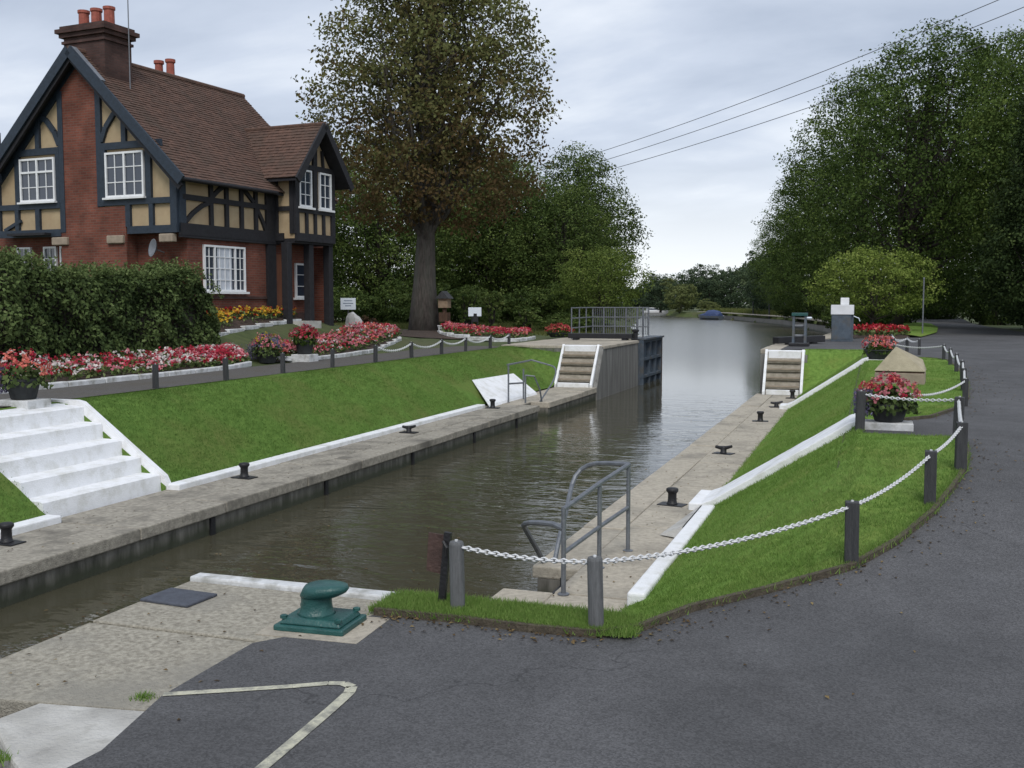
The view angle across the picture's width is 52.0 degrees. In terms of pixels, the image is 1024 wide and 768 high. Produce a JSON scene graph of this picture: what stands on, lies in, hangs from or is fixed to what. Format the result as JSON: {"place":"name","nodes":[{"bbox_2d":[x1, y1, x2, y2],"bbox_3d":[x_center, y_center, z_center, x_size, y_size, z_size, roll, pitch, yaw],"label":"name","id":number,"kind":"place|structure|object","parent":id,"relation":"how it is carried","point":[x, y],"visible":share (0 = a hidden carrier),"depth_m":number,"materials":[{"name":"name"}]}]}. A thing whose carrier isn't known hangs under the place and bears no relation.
{"place":"outdoors","nodes":[
{"label":"outdoors","id":0,"kind":"place"},
{"bbox_2d":[0,346,499,406],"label":"footpath","id":1,"kind":"structure","parent":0,"point":[73,392],"depth_m":22.73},
{"bbox_2d":[0,346,560,522],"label":"grass bank","id":2,"kind":"structure","parent":0,"point":[469,389],"depth_m":21.08,"materials":[{"name":"green plant"}]},
{"bbox_2d":[0,399,170,517],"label":"white steps","id":3,"kind":"structure","parent":2,"relation":"on","point":[61,459],"depth_m":15.44,"materials":[{"name":"paint"}]},
{"bbox_2d":[0,347,54,409],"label":"flower planter","id":4,"kind":"object","parent":3,"relation":"on","point":[22,390],"visible":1,"depth_m":16.09,"materials":[{"name":"white paint"}]},
{"bbox_2d":[152,334,510,389],"bbox_3d":[-3.334,-0.743,28.664,0.119,0.724,19.911,2,5,19],"label":"chain fence","id":5,"kind":"object","parent":2,"relation":"on","point":[155,374],"visible":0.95,"depth_m":27.77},
{"bbox_2d":[8,320,624,378],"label":"garden ground","id":6,"kind":"structure","parent":0,"point":[244,338],"depth_m":33.82,"materials":[{"name":"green plant"}]},
{"bbox_2d":[0,245,224,363],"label":"hedge","id":7,"kind":"object","parent":6,"relation":"on","point":[81,310],"visible":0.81,"depth_m":23.23,"materials":[{"name":"green plant"}]},
{"bbox_2d":[0,342,251,393],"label":"flower bed","id":8,"kind":"object","parent":6,"relation":"on","point":[170,361],"visible":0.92,"depth_m":22.50,"materials":[{"name":"red plant"}]},
{"bbox_2d":[0,0,354,327],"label":"lock house","id":9,"kind":"structure","parent":6,"relation":"on","point":[110,151],"depth_m":31.85,"materials":[{"name":"red brick"}]},
{"bbox_2d":[17,157,56,204],"bbox_3d":[-14.507,-6.197,32.034,1.580,1.370,0.150,2,5,24],"label":"window","id":10,"kind":"structure","parent":9,"relation":"in","point":[37,181],"depth_m":32.04,"materials":[{"name":"white glass"}]},
{"bbox_2d":[102,150,145,199],"bbox_3d":[-11.315,-6.084,30.595,1.590,1.370,0.150,2,5,24],"label":"window","id":11,"kind":"structure","parent":9,"relation":"in","point":[124,170],"depth_m":30.60,"materials":[{"name":"white glass"}]},
{"bbox_2d":[202,244,249,293],"bbox_3d":[-8.712,-3.472,31.948,0.150,1.450,2.060,2,5,24],"label":"window","id":12,"kind":"structure","parent":9,"relation":"in","point":[226,264],"depth_m":31.96,"materials":[{"name":"white glass"}]},
{"bbox_2d":[276,254,281,309],"bbox_3d":[-7.545,-3.155,34.644,0.053,2.200,0.800,2,5,24],"label":"door","id":13,"kind":"structure","parent":9,"relation":"in","point":[278,257],"depth_m":34.39,"materials":[{"name":"wood"}]},
{"bbox_2d":[293,263,303,299],"bbox_3d":[-7.083,-3.466,35.537,0.150,1.220,0.910,2,5,24],"label":"window","id":14,"kind":"structure","parent":9,"relation":"in","point":[298,267],"depth_m":35.41,"materials":[{"name":"white glass"}]},
{"bbox_2d":[298,170,315,209],"bbox_3d":[-6.683,-6.315,34.071,0.150,1.270,0.840,2,5,24],"label":"window","id":15,"kind":"structure","parent":9,"relation":"in","point":[305,186],"depth_m":34.14,"materials":[{"name":"white glass"}]},
{"bbox_2d":[318,172,334,212],"bbox_3d":[-6.224,-6.395,35.092,0.150,1.270,0.840,2,5,24],"label":"window","id":16,"kind":"structure","parent":9,"relation":"in","point":[324,180],"depth_m":35.10,"materials":[{"name":"white glass"}]},
{"bbox_2d":[207,305,301,336],"bbox_3d":[-8.164,-1.960,31.826,1.332,0.887,6.593,1,5,10],"label":"flower bed","id":17,"kind":"object","parent":6,"relation":"on","point":[235,322],"visible":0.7,"depth_m":31.64,"materials":[{"name":"yellow plant"}]},
{"bbox_2d":[241,331,285,363],"bbox_3d":[-6.392,-0.961,27.346,1.006,0.839,1.209,2,5,19],"label":"flower planter","id":18,"kind":"object","parent":6,"relation":"on","point":[270,354],"visible":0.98,"depth_m":27.16,"materials":[{"name":"pink plant"}]},
{"bbox_2d":[288,323,321,361],"bbox_3d":[-5.542,-1.088,28.103,0.905,1.076,0.869,2,5,19],"label":"flower planter","id":19,"kind":"object","parent":6,"relation":"on","point":[305,344],"visible":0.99,"depth_m":27.92,"materials":[{"name":"white paint"}]},
{"bbox_2d":[252,321,402,362],"bbox_3d":[-5.247,-1.440,33.099,1.732,0.972,11.589,1,5,10],"label":"flower bed","id":20,"kind":"object","parent":6,"relation":"on","point":[351,340],"visible":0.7,"depth_m":32.94,"materials":[{"name":"plant"}]},
{"bbox_2d":[333,285,385,323],"bbox_3d":[-9.757,-4.218,59.748,5.313,2.927,5.300,2,5,19],"label":"shrub","id":21,"kind":"object","parent":6,"relation":"on","point":[358,294],"visible":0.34,"depth_m":58.72,"materials":[{"name":"green plant"}]},
{"bbox_2d":[366,280,462,322],"bbox_3d":[-5.436,-4.398,60.443,5.830,3.220,5.844,3,5,34],"label":"shrub","id":22,"kind":"object","parent":6,"relation":"on","point":[393,314],"visible":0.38,"depth_m":59.58,"materials":[{"name":"green plant"}]},
{"bbox_2d":[293,0,569,330],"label":"chestnut tree","id":23,"kind":"object","parent":6,"relation":"on","point":[428,111],"visible":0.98,"depth_m":44.11,"materials":[{"name":"green plant"}]},
{"bbox_2d":[399,330,463,338],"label":"bare soil","id":24,"kind":"structure","parent":6,"relation":"on","point":[423,333],"depth_m":42.07,"materials":[{"name":"brown soil"}]},
{"bbox_2d":[435,291,453,323],"bbox_3d":[-2.939,-3.061,45.772,0.640,1.980,0.600,2,5,19],"label":"bird table","id":25,"kind":"object","parent":6,"relation":"on","point":[444,298],"visible":0.8,"depth_m":45.58,"materials":[{"name":"brown wood"}]},
{"bbox_2d":[452,288,484,325],"bbox_3d":[-2.210,-3.425,49.941,1.534,2.266,1.577,-3,5,-35],"label":"garden shrub","id":26,"kind":"object","parent":6,"relation":"on","point":[463,296],"visible":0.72,"depth_m":49.66,"materials":[{"name":"green plant"}]},
{"bbox_2d":[437,321,535,341],"bbox_3d":[-1.330,-2.204,43.577,4.287,0.804,4.634,2,5,19],"label":"flower bed","id":27,"kind":"object","parent":6,"relation":"on","point":[473,332],"visible":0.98,"depth_m":42.68,"materials":[{"name":"red plant"}]},
{"bbox_2d":[449,284,523,324],"bbox_3d":[-1.614,-4.340,61.315,5.300,2.927,5.313,-4,6,-40],"label":"shrub","id":28,"kind":"object","parent":6,"relation":"on","point":[480,294],"visible":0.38,"depth_m":60.12,"materials":[{"name":"green plant"}]},
{"bbox_2d":[479,291,504,328],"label":"garden shrub","id":29,"kind":"object","parent":6,"relation":"on","point":[492,317],"visible":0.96,"depth_m":50.21,"materials":[{"name":"green plant"}]},
{"bbox_2d":[512,308,545,329],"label":"garden shrub","id":30,"kind":"object","parent":6,"relation":"on","point":[524,323],"visible":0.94,"depth_m":50.91,"materials":[{"name":"green plant"}]},
{"bbox_2d":[498,282,591,324],"bbox_3d":[1.834,-4.389,61.135,5.579,3.073,5.565,-2,5,-24],"label":"shrub","id":31,"kind":"object","parent":6,"relation":"on","point":[540,297],"visible":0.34,"depth_m":59.78,"materials":[{"name":"green plant"}]},
{"bbox_2d":[537,312,609,332],"bbox_3d":[3.095,-2.931,52.268,3.985,1.294,3.180,-2,5,-21],"label":"shrub","id":32,"kind":"object","parent":6,"relation":"on","point":[562,320],"visible":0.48,"depth_m":51.86,"materials":[{"name":"green plant"}]},
{"bbox_2d":[0,314,826,658],"bbox_3d":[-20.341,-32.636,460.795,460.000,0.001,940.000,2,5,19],"label":"water","id":33,"kind":"structure","parent":0,"point":[494,492],"depth_m":17.18,"materials":[{"name":"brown liquid"}]},
{"bbox_2d":[336,320,631,335],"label":"grass","id":34,"kind":"structure","parent":0,"point":[538,331],"depth_m":54.20,"materials":[{"name":"plant"}]},
{"bbox_2d":[0,0,1023,302],"label":"sky","id":35,"kind":"structure","parent":0,"point":[626,71],"materials":[{"name":"grey"}]},
{"bbox_2d":[67,315,1023,767],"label":"tarmac path","id":36,"kind":"structure","parent":0,"point":[739,685],"depth_m":6.11,"materials":[{"name":"grey asphalt"}]},
{"bbox_2d":[163,681,357,767],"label":"painted line","id":37,"kind":"object","parent":36,"relation":"on","point":[306,729],"visible":1,"depth_m":5.78,"materials":[{"name":"paint"}]},
{"bbox_2d":[773,335,824,344],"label":"gate beam","id":38,"kind":"structure","parent":36,"relation":"on","point":[810,339],"depth_m":38.25,"materials":[{"name":"black paint"}]},
{"bbox_2d":[789,313,811,345],"bbox_3d":[10.146,-1.920,36.872,0.766,1.160,0.600,2,5,19],"label":"gate machine","id":39,"kind":"object","parent":36,"relation":"on","point":[794,335],"visible":1,"depth_m":36.73,"materials":[{"name":"black paint"}]},
{"bbox_2d":[831,298,859,341],"bbox_3d":[13.162,-2.539,41.404,1.107,1.720,0.660,2,5,19],"label":"control cabinet","id":40,"kind":"object","parent":36,"relation":"on","point":[842,321],"visible":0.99,"depth_m":41.17,"materials":[{"name":"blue metal"}]},
{"bbox_2d":[853,322,910,338],"bbox_3d":[16.540,-2.431,47.139,2.734,0.610,6.519,2,5,19],"label":"flower bed","id":41,"kind":"object","parent":36,"relation":"on","point":[863,331],"visible":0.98,"depth_m":45.23,"materials":[{"name":"red plant"}]},
{"bbox_2d":[334,304,1023,467],"bbox_3d":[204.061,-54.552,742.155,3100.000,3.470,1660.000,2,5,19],"label":"ground","id":42,"kind":"structure","parent":0,"point":[694,313],"depth_m":150.52,"materials":[{"name":"green plant"}]},
{"bbox_2d":[0,573,393,767],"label":"lock platform","id":43,"kind":"structure","parent":42,"relation":"on","point":[52,720],"depth_m":6.46,"materials":[{"name":"concrete"}]},
{"bbox_2d":[140,587,216,607],"bbox_3d":[-2.476,1.587,7.805,0.440,0.022,0.340,2,5,23],"label":"hatch cover","id":44,"kind":"object","parent":43,"relation":"on","point":[178,597],"visible":1,"depth_m":7.76,"materials":[{"name":"metal"}]},
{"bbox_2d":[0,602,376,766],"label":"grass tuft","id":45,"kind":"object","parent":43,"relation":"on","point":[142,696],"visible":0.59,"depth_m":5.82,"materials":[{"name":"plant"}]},
{"bbox_2d":[255,580,389,643],"bbox_3d":[-1.276,1.508,7.119,0.730,0.325,0.560,1,5,16],"label":"mooring bollard","id":46,"kind":"object","parent":43,"relation":"on","point":[316,615],"visible":1,"depth_m":7.03,"materials":[{"name":"teal metal"}]},
{"bbox_2d":[426,531,451,601],"bbox_3d":[-0.519,1.435,7.570,0.226,0.765,0.087,4,6,41],"label":"leaning plate","id":47,"kind":"object","parent":43,"relation":"on","point":[438,554],"visible":0.92,"depth_m":7.55,"materials":[{"name":"black paint"}]},
{"bbox_2d":[0,387,596,608],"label":"lockside walkway","id":48,"kind":"structure","parent":42,"relation":"on","point":[143,527],"depth_m":15.63,"materials":[{"name":"concrete"}]},
{"bbox_2d":[0,522,26,546],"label":"mooring bollard","id":49,"kind":"object","parent":48,"relation":"on","point":[6,539],"visible":1,"depth_m":12.60,"materials":[{"name":"black metal"}]},
{"bbox_2d":[0,404,484,538],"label":"kerb","id":50,"kind":"structure","parent":48,"relation":"on","point":[35,523],"depth_m":18.82,"materials":[{"name":"white paint"}]},
{"bbox_2d":[472,373,536,406],"bbox_3d":[-0.316,0.143,31.452,1.088,0.648,4.933,2,5,19],"label":"white apron","id":51,"kind":"object","parent":48,"relation":"on","point":[494,387],"visible":0.93,"depth_m":31.35,"materials":[{"name":"paint"}]},
{"bbox_2d":[7,361,1023,719],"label":"fallen leaves","id":52,"kind":"object","parent":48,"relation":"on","point":[613,581],"visible":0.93,"depth_m":7.26,"materials":[{"name":"brown plant"}]},
{"bbox_2d":[506,359,556,402],"bbox_3d":[0.644,-0.092,30.901,1.093,1.175,1.777,2,5,19],"label":"handrail","id":53,"kind":"object","parent":48,"relation":"on","point":[541,398],"visible":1,"depth_m":30.69,"materials":[{"name":"metal"}]},
{"bbox_2d":[554,344,601,387],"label":"lock steps","id":54,"kind":"structure","parent":48,"relation":"on","point":[577,365],"depth_m":36.11,"materials":[{"name":"concrete"}]},
{"bbox_2d":[333,194,356,305],"bbox_3d":[-14.707,-9.081,62.970,10.988,12.352,11.056,3,5,34],"label":"broadleaf tree","id":55,"kind":"object","parent":42,"relation":"on","point":[339,250],"visible":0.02,"depth_m":63.53,"materials":[{"name":"green plant"}]},
{"bbox_2d":[333,132,470,317],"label":"broadleaf tree","id":56,"kind":"object","parent":42,"relation":"on","point":[379,266],"visible":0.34,"depth_m":66.36,"materials":[{"name":"green plant"}]},
{"bbox_2d":[407,141,559,318],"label":"broadleaf tree","id":57,"kind":"object","parent":42,"relation":"on","point":[483,267],"visible":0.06,"depth_m":73.39,"materials":[{"name":"green plant"}]},
{"bbox_2d":[435,155,587,320],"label":"broadleaf tree","id":58,"kind":"object","parent":42,"relation":"on","point":[498,286],"visible":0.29,"depth_m":69.96,"materials":[{"name":"green plant"}]},
{"bbox_2d":[489,177,629,316],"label":"broadleaf tree","id":59,"kind":"object","parent":42,"relation":"on","point":[547,266],"visible":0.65,"depth_m":66.89,"materials":[{"name":"green plant"}]},
{"bbox_2d":[501,336,641,399],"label":"wall","id":60,"kind":"structure","parent":42,"relation":"on","point":[616,368],"depth_m":38.44,"materials":[{"name":"concrete"}]},
{"bbox_2d":[568,329,639,339],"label":"gate beam","id":61,"kind":"structure","parent":60,"relation":"on","point":[621,336],"depth_m":41.53,"materials":[{"name":"black paint"}]},
{"bbox_2d":[571,307,648,338],"bbox_3d":[4.392,-2.581,44.123,3.013,1.300,3.458,2,5,19],"label":"gate railing","id":62,"kind":"object","parent":60,"relation":"on","point":[637,317],"visible":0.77,"depth_m":45.69,"materials":[{"name":"metal"}]},
{"bbox_2d":[638,335,663,384],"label":"lock gate","id":63,"kind":"structure","parent":60,"relation":"attached to","point":[649,358],"depth_m":43.38,"materials":[{"name":"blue metal"}]},
{"bbox_2d":[525,140,653,301],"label":"broadleaf tree","id":64,"kind":"object","parent":42,"relation":"on","point":[578,164],"visible":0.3,"depth_m":77.57,"materials":[{"name":"green plant"}]},
{"bbox_2d":[546,243,657,323],"bbox_3d":[4.832,-4.971,56.495,5.878,5.174,5.980,2,5,19],"label":"broadleaf tree","id":65,"kind":"object","parent":42,"relation":"on","point":[594,295],"visible":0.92,"depth_m":55.65,"materials":[{"name":"green plant"}]},
{"bbox_2d":[492,344,807,611],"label":"lock wall","id":66,"kind":"structure","parent":42,"relation":"on","point":[648,494],"depth_m":14.55,"materials":[{"name":"concrete"}]},
{"bbox_2d":[521,461,632,595],"bbox_3d":[0.652,1.485,11.518,0.804,1.048,2.278,2,5,25],"label":"handrail","id":67,"kind":"object","parent":66,"relation":"on","point":[561,528],"visible":0.88,"depth_m":11.41,"materials":[{"name":"metal"}]},
{"bbox_2d":[627,504,714,604],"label":"kerb","id":68,"kind":"structure","parent":66,"relation":"on","point":[647,581],"depth_m":11.18,"materials":[{"name":"white paint"}]},
{"bbox_2d":[660,505,701,537],"bbox_3d":[2.194,1.770,13.624,0.290,0.150,1.650,2,5,19],"label":"concrete wedge","id":69,"kind":"object","parent":66,"relation":"on","point":[675,529],"visible":0.64,"depth_m":13.16,"materials":[{"name":"grey concrete"}]},
{"bbox_2d":[688,413,855,509],"bbox_3d":[3.715,1.096,14.780,2.260,1.392,1.120,2,5,19],"label":"white strip","id":70,"kind":"object","parent":66,"relation":"on","point":[787,457],"visible":0.69,"depth_m":14.48,"materials":[{"name":"paint"}]},
{"bbox_2d":[762,349,804,395],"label":"lock steps","id":71,"kind":"structure","parent":66,"relation":"on","point":[783,373],"depth_m":33.15,"materials":[{"name":"stone"}]},
{"bbox_2d":[779,357,868,408],"bbox_3d":[8.436,-0.013,28.408,2.260,1.471,0.650,2,5,19],"label":"white strip","id":72,"kind":"object","parent":66,"relation":"on","point":[817,388],"visible":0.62,"depth_m":28.18,"materials":[{"name":"paint"}]},
{"bbox_2d":[642,273,680,312],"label":"tree","id":73,"kind":"object","parent":42,"relation":"on","point":[657,288],"visible":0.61,"depth_m":261.88,"materials":[{"name":"green plant"}]},
{"bbox_2d":[659,278,701,312],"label":"willow bush","id":74,"kind":"object","parent":42,"relation":"on","point":[681,298],"visible":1,"depth_m":239.78,"materials":[{"name":"green plant"}]},
{"bbox_2d":[663,269,706,310],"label":"tree","id":75,"kind":"object","parent":42,"relation":"on","point":[680,277],"visible":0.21,"depth_m":283.35,"materials":[{"name":"green plant"}]},
{"bbox_2d":[687,263,737,308],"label":"tree","id":76,"kind":"object","parent":42,"relation":"on","point":[695,280],"visible":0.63,"depth_m":272.17,"materials":[{"name":"green plant"}]},
{"bbox_2d":[707,266,751,308],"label":"tree","id":77,"kind":"object","parent":42,"relation":"on","point":[722,300],"visible":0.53,"depth_m":262.58,"materials":[{"name":"green plant"}]},
{"bbox_2d":[726,263,770,308],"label":"tree","id":78,"kind":"object","parent":42,"relation":"on","point":[738,300],"visible":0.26,"depth_m":233.09,"materials":[{"name":"green plant"}]},
{"bbox_2d":[703,307,822,320],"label":"reeds","id":79,"kind":"object","parent":42,"relation":"on","point":[742,310],"visible":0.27,"depth_m":190.69,"materials":[{"name":"green plant"}]},
{"bbox_2d":[697,311,830,338],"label":"river wall","id":80,"kind":"structure","parent":42,"relation":"on","point":[817,327],"depth_m":151.54,"materials":[{"name":"concrete"}]},
{"bbox_2d":[742,238,805,310],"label":"tree","id":81,"kind":"object","parent":42,"relation":"on","point":[759,303],"visible":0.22,"depth_m":177.41,"materials":[{"name":"green plant"}]},
{"bbox_2d":[746,207,827,308],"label":"broadleaf tree","id":82,"kind":"object","parent":42,"relation":"on","point":[760,270],"visible":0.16,"depth_m":163.46,"materials":[{"name":"green plant"}]},
{"bbox_2d":[771,292,809,320],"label":"shrub","id":83,"kind":"object","parent":42,"relation":"on","point":[784,312],"visible":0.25,"depth_m":140.14,"materials":[{"name":"green plant"}]},
{"bbox_2d":[751,153,874,321],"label":"broadleaf tree","id":84,"kind":"object","parent":42,"relation":"on","point":[775,273],"visible":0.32,"depth_m":132.30,"materials":[{"name":"green plant"}]},
{"bbox_2d":[801,291,827,320],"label":"shrub","id":85,"kind":"object","parent":42,"relation":"on","point":[815,310],"visible":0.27,"depth_m":118.87,"materials":[{"name":"green plant"}]},
{"bbox_2d":[820,296,896,328],"bbox_3d":[19.400,-3.839,58.719,4.250,2.465,4.240,1,5,8],"label":"shrub","id":86,"kind":"object","parent":42,"relation":"on","point":[826,316],"visible":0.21,"depth_m":58.11,"materials":[{"name":"green plant"}]},
{"bbox_2d":[772,65,948,309],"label":"broadleaf tree","id":87,"kind":"object","parent":42,"relation":"on","point":[804,221],"visible":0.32,"depth_m":92.15,"materials":[{"name":"green plant"}]},
{"bbox_2d":[800,244,950,324],"bbox_3d":[17.960,-4.548,52.139,7.071,4.809,6.704,2,5,19],"label":"bush","id":88,"kind":"object","parent":42,"relation":"on","point":[853,258],"visible":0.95,"depth_m":51.52,"materials":[{"name":"green plant"}]},
{"bbox_2d":[861,334,898,359],"bbox_3d":[9.826,-0.935,28.032,0.876,0.802,0.904,-3,6,-36],"label":"flower planter","id":89,"kind":"object","parent":42,"relation":"on","point":[874,351],"visible":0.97,"depth_m":27.86,"materials":[{"name":"white paint"}]},
{"bbox_2d":[852,371,922,430],"bbox_3d":[4.880,0.227,13.664,0.867,0.820,0.944,2,5,19],"label":"flower planter","id":90,"kind":"object","parent":42,"relation":"on","point":[889,414],"visible":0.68,"depth_m":13.49,"materials":[{"name":"white paint"}]},
{"bbox_2d":[797,15,1023,325],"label":"broadleaf tree","id":91,"kind":"object","parent":42,"relation":"on","point":[922,173],"visible":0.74,"depth_m":61.97,"materials":[{"name":"green plant"}]},
{"bbox_2d":[905,279,970,319],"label":"shrub","id":92,"kind":"object","parent":42,"relation":"on","point":[941,315],"visible":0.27,"depth_m":94.24,"materials":[{"name":"green plant"}]},
{"bbox_2d":[886,24,1023,323],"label":"broadleaf tree","id":93,"kind":"object","parent":42,"relation":"on","point":[999,60],"visible":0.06,"depth_m":79.85,"materials":[{"name":"green plant"}]},
{"bbox_2d":[938,19,1023,307],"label":"broadleaf tree","id":94,"kind":"object","parent":42,"relation":"on","point":[984,106],"visible":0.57,"depth_m":56.89,"materials":[{"name":"green plant"}]},
{"bbox_2d":[956,271,1014,324],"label":"shrub","id":95,"kind":"object","parent":42,"relation":"on","point":[984,317],"visible":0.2,"depth_m":76.40,"materials":[{"name":"green plant"}]},
{"bbox_2d":[960,85,1023,328],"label":"conifer tree","id":96,"kind":"object","parent":42,"relation":"on","point":[1013,198],"visible":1,"depth_m":49.04,"materials":[{"name":"green plant"}]},
{"bbox_2d":[974,146,1023,324],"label":"conifer tree","id":97,"kind":"object","parent":42,"relation":"on","point":[993,297],"visible":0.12,"depth_m":54.23,"materials":[{"name":"green plant"}]},
{"bbox_3d":[30.431,-11.519,48.623,0.335,20.200,0.335,2,5,19],"label":"power pole","id":98,"kind":"object","parent":42,"relation":"on","visible":0},
{"bbox_2d":[536,0,997,171],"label":"power line","id":99,"kind":"object","parent":98,"relation":"attached to","point":[804,78],"visible":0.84,"depth_m":65.79,"materials":[{"name":"metal"}]},
{"bbox_2d":[538,7,1023,179],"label":"power line","id":100,"kind":"object","parent":98,"relation":"attached to","point":[823,85],"visible":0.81,"depth_m":64.64,"materials":[{"name":"metal"}]},
{"bbox_2d":[557,30,1023,183],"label":"power line","id":101,"kind":"object","parent":98,"relation":"attached to","point":[831,99],"visible":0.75,"depth_m":64.65,"materials":[{"name":"metal"}]},
{"bbox_2d":[604,348,972,635],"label":"lawn","id":102,"kind":"structure","parent":0,"point":[822,356],"depth_m":11.03,"materials":[{"name":"green plant"}]},
{"bbox_2d":[367,434,971,637],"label":"grass","id":103,"kind":"structure","parent":102,"relation":"on","point":[527,611],"depth_m":7.36,"materials":[{"name":"green plant"}]},
{"bbox_2d":[374,448,968,637],"bbox_3d":[2.744,1.197,9.404,8.329,0.660,1.698,-4,6,-40],"label":"lawn edging","id":104,"kind":"object","parent":102,"relation":"on","point":[661,618],"visible":0.52,"depth_m":7.44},
{"bbox_2d":[449,390,967,627],"bbox_3d":[2.773,1.012,9.838,2.015,1.313,7.868,4,6,38],"label":"chain fence","id":105,"kind":"object","parent":102,"relation":"on","point":[594,563],"visible":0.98,"depth_m":8.11,"materials":[{"name":"grey metal"}]},
{"bbox_2d":[874,347,925,384],"bbox_3d":[7.699,-0.341,20.790,0.935,0.803,0.754,2,5,23],"label":"stone monument","id":106,"kind":"object","parent":102,"relation":"on","point":[905,364],"visible":0.72,"depth_m":20.51,"materials":[{"name":"stone"}]},
{"bbox_2d":[890,342,968,405],"bbox_3d":[8.603,-0.199,21.734,1.455,0.775,15.477,2,5,20],"label":"chain fence","id":107,"kind":"object","parent":102,"relation":"on","point":[964,383],"visible":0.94,"depth_m":20.86,"materials":[{"name":"white metal"}]},
{"bbox_2d":[903,322,937,336],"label":"lawn","id":108,"kind":"structure","parent":0,"point":[916,328],"depth_m":56.56,"materials":[{"name":"green plant"}]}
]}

